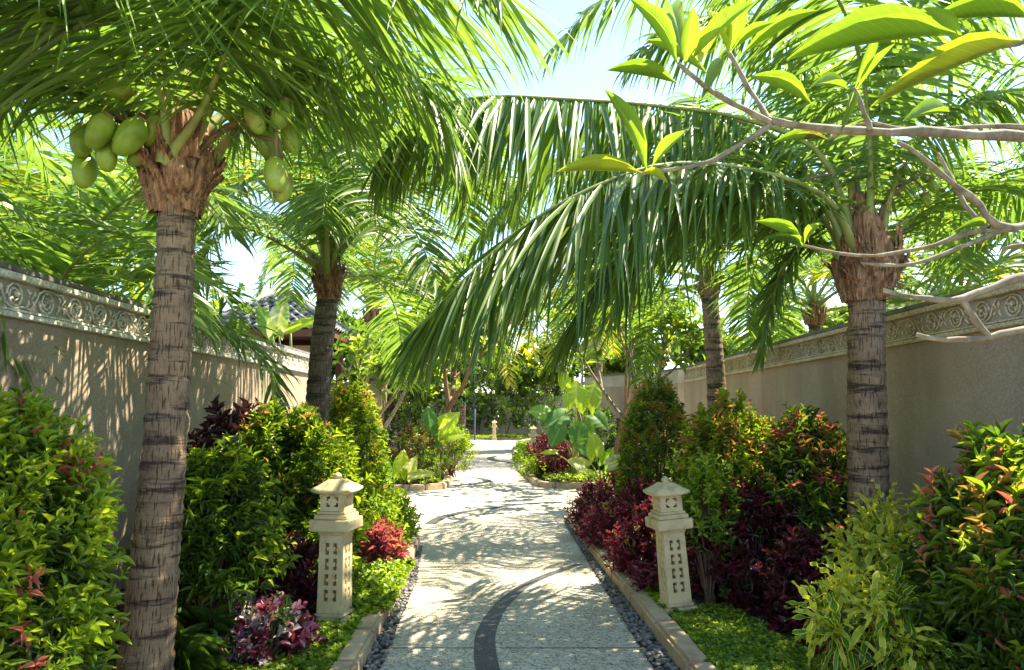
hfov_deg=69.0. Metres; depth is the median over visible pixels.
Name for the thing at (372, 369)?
frangipani tree
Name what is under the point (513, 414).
hedge shrub
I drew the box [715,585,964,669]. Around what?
ground cover
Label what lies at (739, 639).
ground cover
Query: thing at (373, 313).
coconut palm
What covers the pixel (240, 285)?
leafy tree
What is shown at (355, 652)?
kerb
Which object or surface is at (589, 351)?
coconut palm
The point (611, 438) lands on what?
green shrub
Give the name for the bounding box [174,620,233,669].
grassy plant
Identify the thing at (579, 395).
elephant ear plant
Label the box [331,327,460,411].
tree
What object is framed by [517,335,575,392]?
leafy tree
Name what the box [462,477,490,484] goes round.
path band
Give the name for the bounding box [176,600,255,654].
grassy plant
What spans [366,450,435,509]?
elephant ear plant
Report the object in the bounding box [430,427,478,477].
variegated shrub
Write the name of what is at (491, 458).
path band
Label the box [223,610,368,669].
ground cover
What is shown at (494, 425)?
stone lantern
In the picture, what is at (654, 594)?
ground cover
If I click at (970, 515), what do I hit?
nandina shrub
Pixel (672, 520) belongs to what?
stone lantern
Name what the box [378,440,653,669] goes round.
path
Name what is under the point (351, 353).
frangipani tree
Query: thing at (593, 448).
elephant ear plant
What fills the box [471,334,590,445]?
tree
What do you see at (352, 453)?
feathery shrub
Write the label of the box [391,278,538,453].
tree
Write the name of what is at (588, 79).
sky
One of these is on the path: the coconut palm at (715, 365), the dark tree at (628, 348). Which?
the dark tree at (628, 348)
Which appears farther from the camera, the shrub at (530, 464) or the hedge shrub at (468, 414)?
the hedge shrub at (468, 414)
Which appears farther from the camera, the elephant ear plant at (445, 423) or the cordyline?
the elephant ear plant at (445, 423)
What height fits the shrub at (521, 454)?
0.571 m
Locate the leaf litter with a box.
[433,512,583,656]
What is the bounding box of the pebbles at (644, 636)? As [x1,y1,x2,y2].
[565,522,679,669]
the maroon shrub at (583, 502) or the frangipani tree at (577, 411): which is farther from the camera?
the frangipani tree at (577, 411)
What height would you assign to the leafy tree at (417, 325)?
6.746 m
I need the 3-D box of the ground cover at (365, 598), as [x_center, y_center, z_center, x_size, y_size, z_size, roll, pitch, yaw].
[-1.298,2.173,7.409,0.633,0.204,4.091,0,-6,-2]
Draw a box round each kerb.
[328,533,419,669]
[365,453,450,490]
[428,437,537,439]
[513,438,676,488]
[568,509,716,669]
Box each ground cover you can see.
[19,580,308,669]
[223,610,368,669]
[308,522,412,616]
[370,557,415,610]
[391,464,444,483]
[515,440,615,481]
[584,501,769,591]
[644,582,696,607]
[667,602,840,669]
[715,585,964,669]
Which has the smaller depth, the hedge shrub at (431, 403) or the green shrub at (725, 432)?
the green shrub at (725, 432)
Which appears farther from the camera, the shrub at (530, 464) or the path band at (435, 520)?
the shrub at (530, 464)
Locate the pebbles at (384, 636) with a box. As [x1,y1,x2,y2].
[363,542,422,669]
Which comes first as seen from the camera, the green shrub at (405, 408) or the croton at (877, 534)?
the croton at (877, 534)
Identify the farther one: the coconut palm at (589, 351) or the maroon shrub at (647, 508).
the coconut palm at (589, 351)
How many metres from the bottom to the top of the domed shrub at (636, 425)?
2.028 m
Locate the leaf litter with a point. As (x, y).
(477, 556)
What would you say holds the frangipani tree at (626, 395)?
on the planting bed at (543, 479)
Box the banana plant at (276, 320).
[256,297,340,346]
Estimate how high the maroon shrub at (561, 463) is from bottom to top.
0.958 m
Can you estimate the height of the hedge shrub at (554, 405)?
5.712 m
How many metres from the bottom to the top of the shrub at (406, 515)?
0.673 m
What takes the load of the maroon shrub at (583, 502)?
on the planting bed at (697, 597)
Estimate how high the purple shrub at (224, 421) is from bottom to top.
1.681 m
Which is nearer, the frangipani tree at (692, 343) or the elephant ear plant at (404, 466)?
the elephant ear plant at (404, 466)
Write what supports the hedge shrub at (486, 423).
on the lawn verge
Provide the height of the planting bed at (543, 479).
0.090 m
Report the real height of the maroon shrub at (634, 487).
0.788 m
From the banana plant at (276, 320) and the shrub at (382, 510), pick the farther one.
the banana plant at (276, 320)
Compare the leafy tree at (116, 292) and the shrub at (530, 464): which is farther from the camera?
the shrub at (530, 464)
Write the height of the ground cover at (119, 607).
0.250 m
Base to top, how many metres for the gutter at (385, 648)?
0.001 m
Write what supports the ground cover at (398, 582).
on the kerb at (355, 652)
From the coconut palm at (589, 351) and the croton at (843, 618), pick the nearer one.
the croton at (843, 618)
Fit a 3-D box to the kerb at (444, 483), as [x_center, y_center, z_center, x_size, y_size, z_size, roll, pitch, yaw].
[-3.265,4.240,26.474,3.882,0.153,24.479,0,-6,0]
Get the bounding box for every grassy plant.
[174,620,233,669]
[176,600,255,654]
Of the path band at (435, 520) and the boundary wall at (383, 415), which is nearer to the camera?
the path band at (435, 520)
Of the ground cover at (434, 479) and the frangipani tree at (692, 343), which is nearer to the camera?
the frangipani tree at (692, 343)
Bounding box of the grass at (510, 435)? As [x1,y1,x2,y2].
[427,433,546,438]
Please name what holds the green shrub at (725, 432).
on the planting bed at (697, 597)
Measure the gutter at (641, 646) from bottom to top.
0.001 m
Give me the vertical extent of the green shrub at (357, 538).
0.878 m
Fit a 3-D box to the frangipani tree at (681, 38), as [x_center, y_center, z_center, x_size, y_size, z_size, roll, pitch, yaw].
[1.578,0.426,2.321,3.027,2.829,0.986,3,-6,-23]
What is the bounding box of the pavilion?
[215,286,356,406]
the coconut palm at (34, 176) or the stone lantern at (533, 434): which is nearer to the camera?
the coconut palm at (34, 176)
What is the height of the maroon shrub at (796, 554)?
0.743 m
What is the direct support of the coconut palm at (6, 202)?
on the ground
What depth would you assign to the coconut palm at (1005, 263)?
9.13 m
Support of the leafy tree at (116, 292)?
on the ground
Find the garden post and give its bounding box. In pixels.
[473,406,476,440]
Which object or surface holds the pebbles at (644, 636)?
on the gutter at (641, 646)
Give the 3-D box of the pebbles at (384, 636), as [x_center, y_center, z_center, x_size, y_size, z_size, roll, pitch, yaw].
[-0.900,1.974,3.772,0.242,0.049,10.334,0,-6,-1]
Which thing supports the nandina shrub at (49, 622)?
on the planting bed
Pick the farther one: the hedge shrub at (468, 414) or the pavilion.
the hedge shrub at (468, 414)
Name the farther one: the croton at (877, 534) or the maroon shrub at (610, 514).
the maroon shrub at (610, 514)
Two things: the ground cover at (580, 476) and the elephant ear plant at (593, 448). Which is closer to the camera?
the elephant ear plant at (593, 448)
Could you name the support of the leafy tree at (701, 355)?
on the ground
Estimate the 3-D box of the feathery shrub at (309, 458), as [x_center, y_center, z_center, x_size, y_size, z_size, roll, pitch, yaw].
[-1.801,1.321,5.983,1.482,1.657,1.484,0,-6,0]
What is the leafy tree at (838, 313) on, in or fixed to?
on the ground
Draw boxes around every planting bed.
[387,440,447,484]
[524,439,652,487]
[636,574,905,663]
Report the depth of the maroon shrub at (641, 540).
6.83 m
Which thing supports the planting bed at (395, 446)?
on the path
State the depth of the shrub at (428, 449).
15.68 m
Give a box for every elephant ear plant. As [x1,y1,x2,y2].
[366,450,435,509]
[409,406,465,475]
[528,371,607,474]
[567,432,619,485]
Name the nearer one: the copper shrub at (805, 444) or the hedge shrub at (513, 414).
the copper shrub at (805, 444)
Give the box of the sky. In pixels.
[0,0,1023,391]
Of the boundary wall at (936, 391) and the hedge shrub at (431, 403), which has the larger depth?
the hedge shrub at (431, 403)
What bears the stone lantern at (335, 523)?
on the planting bed
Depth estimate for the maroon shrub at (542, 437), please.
19.68 m
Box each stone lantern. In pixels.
[309,472,362,622]
[492,420,496,439]
[529,425,537,447]
[643,476,698,612]
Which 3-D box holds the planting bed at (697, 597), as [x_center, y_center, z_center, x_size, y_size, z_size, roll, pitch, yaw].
[2.155,2.111,5.365,2.590,0.090,13.500,0,-6,0]
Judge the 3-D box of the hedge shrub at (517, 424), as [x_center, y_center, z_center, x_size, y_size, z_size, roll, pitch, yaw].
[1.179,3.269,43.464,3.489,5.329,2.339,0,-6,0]
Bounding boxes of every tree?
[0,140,196,315]
[148,277,245,314]
[286,303,397,380]
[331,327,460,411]
[332,327,440,469]
[339,308,461,478]
[351,350,489,417]
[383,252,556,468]
[399,306,481,411]
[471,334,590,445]
[479,336,523,391]
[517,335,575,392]
[530,288,609,468]
[545,298,704,472]
[557,0,1023,342]
[567,266,690,471]
[572,321,666,385]
[599,285,702,454]
[650,304,748,369]
[736,302,889,350]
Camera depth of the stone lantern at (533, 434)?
25.26 m
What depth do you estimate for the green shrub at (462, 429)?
26.74 m
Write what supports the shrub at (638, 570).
on the planting bed at (697, 597)
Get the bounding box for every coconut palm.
[0,0,578,669]
[0,104,91,396]
[0,122,216,314]
[0,153,305,414]
[2,90,304,270]
[74,53,542,425]
[247,215,476,382]
[358,0,1023,542]
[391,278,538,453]
[456,79,888,411]
[515,247,687,374]
[669,190,936,357]
[756,163,1023,359]
[895,23,1023,294]
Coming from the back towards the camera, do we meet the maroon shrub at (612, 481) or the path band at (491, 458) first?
the path band at (491, 458)
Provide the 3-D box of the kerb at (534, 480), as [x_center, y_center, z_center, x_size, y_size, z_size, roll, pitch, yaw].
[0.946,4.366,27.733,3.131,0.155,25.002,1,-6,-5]
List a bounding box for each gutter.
[363,575,416,669]
[568,529,671,669]
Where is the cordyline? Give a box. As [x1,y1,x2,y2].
[357,516,411,565]
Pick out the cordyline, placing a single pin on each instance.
(383, 544)
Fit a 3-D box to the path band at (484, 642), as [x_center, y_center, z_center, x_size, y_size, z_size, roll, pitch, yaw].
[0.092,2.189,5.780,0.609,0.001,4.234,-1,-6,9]
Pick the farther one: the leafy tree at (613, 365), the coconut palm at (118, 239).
the leafy tree at (613, 365)
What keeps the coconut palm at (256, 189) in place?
on the ground
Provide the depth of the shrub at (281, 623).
4.45 m
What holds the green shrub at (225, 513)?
on the planting bed
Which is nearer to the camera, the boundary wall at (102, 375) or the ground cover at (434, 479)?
the boundary wall at (102, 375)
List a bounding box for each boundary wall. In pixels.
[0,261,309,596]
[330,383,386,461]
[388,393,582,433]
[583,368,684,473]
[681,282,1023,588]
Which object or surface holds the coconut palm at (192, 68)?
on the planting bed
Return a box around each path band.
[424,502,561,523]
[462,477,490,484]
[474,563,580,669]
[487,454,512,462]
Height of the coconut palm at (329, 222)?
5.443 m
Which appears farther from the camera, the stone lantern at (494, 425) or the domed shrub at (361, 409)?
the stone lantern at (494, 425)
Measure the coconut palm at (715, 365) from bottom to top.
5.792 m
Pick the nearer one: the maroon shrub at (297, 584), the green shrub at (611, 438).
the maroon shrub at (297, 584)
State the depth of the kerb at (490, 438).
40.76 m
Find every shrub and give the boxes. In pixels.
[0,374,135,669]
[121,436,302,614]
[186,394,281,567]
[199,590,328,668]
[213,397,376,580]
[244,530,327,613]
[286,498,378,595]
[319,416,381,555]
[329,375,395,501]
[359,498,409,547]
[370,395,432,465]
[374,487,423,537]
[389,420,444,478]
[397,392,443,429]
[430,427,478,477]
[432,383,487,427]
[440,424,475,451]
[453,364,506,433]
[480,346,529,433]
[506,346,559,432]
[510,445,538,463]
[513,456,561,477]
[522,357,583,430]
[525,431,571,465]
[532,441,578,473]
[561,406,630,469]
[562,480,619,526]
[571,498,641,549]
[593,469,630,500]
[598,514,672,574]
[605,476,656,520]
[613,372,689,510]
[633,495,693,550]
[651,384,774,530]
[677,453,744,603]
[685,473,813,605]
[746,401,847,555]
[749,526,868,621]
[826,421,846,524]
[870,418,1023,669]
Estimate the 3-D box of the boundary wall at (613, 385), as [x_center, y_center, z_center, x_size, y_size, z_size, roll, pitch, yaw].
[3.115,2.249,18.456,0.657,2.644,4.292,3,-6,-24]
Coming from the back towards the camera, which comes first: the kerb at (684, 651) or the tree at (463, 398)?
the tree at (463, 398)
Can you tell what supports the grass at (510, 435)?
on the lawn verge
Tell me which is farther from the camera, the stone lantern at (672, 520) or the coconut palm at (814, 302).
the coconut palm at (814, 302)
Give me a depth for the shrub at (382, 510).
7.41 m
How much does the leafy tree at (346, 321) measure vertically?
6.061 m
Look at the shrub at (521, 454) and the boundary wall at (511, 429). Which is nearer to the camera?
the shrub at (521, 454)
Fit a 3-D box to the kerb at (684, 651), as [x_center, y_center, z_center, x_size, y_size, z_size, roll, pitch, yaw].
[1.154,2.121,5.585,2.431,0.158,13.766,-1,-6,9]
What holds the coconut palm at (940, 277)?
on the ground
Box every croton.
[784,550,965,669]
[815,478,939,607]
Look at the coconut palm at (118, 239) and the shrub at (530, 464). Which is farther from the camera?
the shrub at (530, 464)
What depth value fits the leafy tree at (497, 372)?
46.64 m

